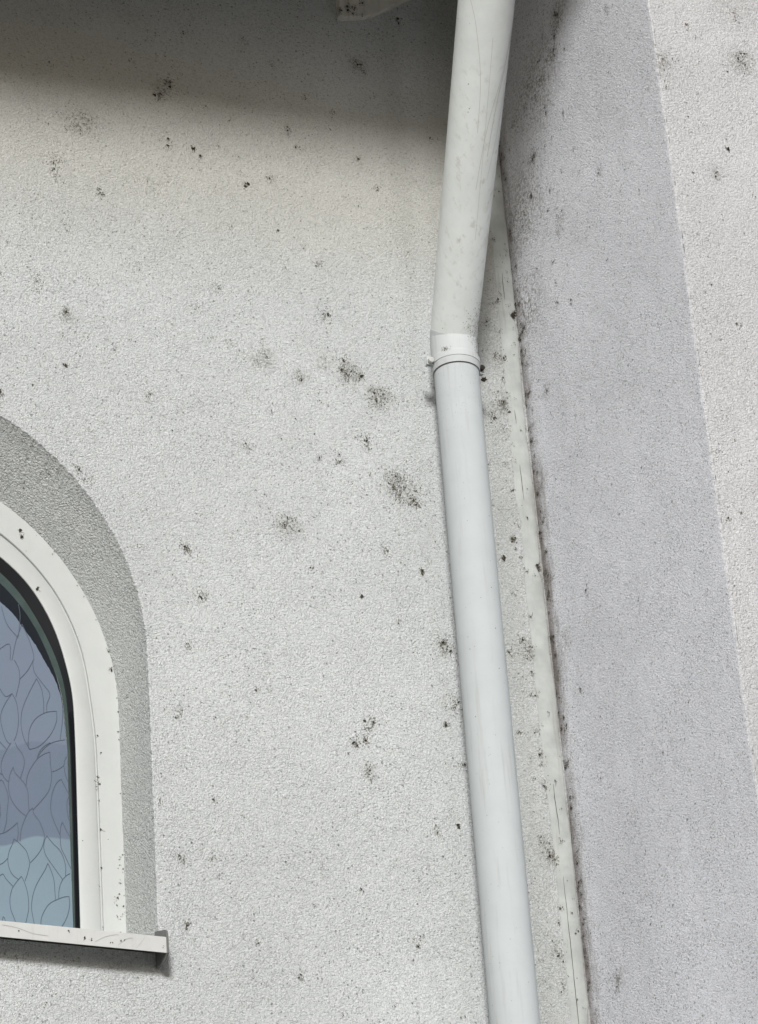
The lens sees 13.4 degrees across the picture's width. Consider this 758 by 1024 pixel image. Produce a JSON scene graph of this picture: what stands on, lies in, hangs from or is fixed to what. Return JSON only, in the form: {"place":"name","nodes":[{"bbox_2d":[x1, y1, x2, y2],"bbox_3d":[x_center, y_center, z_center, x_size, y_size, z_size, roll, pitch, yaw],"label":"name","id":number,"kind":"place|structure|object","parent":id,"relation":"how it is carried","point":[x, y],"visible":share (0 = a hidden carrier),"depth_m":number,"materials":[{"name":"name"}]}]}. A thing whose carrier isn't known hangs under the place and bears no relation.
{"place":"outdoors","nodes":[
{"label":"outdoors","id":0,"kind":"place"},
{"label":"ground","id":1,"kind":"structure","parent":0,"visible":0},
{"bbox_2d":[0,0,590,1023],"bbox_3d":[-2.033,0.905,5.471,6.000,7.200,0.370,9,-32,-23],"label":"rendered wall","id":2,"kind":"structure","parent":1,"relation":"on","point":[220,478],"depth_m":6.73,"materials":[{"name":"grey paint"}]},
{"bbox_2d":[0,502,168,967],"bbox_3d":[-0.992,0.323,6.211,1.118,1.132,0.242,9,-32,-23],"label":"arched window","id":3,"kind":"structure","parent":2,"relation":"attached to","point":[61,859],"depth_m":6.39,"materials":[{"name":"plastic"}]},
{"bbox_2d":[335,0,410,21],"bbox_3d":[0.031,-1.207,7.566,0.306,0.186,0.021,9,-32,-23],"label":"eave bracket","id":4,"kind":"object","parent":2,"relation":"attached to","point":[351,10],"visible":1,"depth_m":7.50,"materials":[{"name":"white paint"}]},
{"bbox_2d":[424,0,539,1023],"bbox_3d":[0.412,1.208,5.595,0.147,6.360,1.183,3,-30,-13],"label":"downpipe","id":5,"kind":"object","parent":2,"relation":"attached to","point":[483,32],"visible":1,"depth_m":6.79,"materials":[{"name":"plastic"}]},
{"bbox_2d":[498,0,757,1023],"bbox_3d":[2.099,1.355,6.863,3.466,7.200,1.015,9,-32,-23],"label":"projecting wall","id":6,"kind":"structure","parent":1,"relation":"on","point":[642,428],"depth_m":6.62,"materials":[{"name":"grey paint"}]}
]}

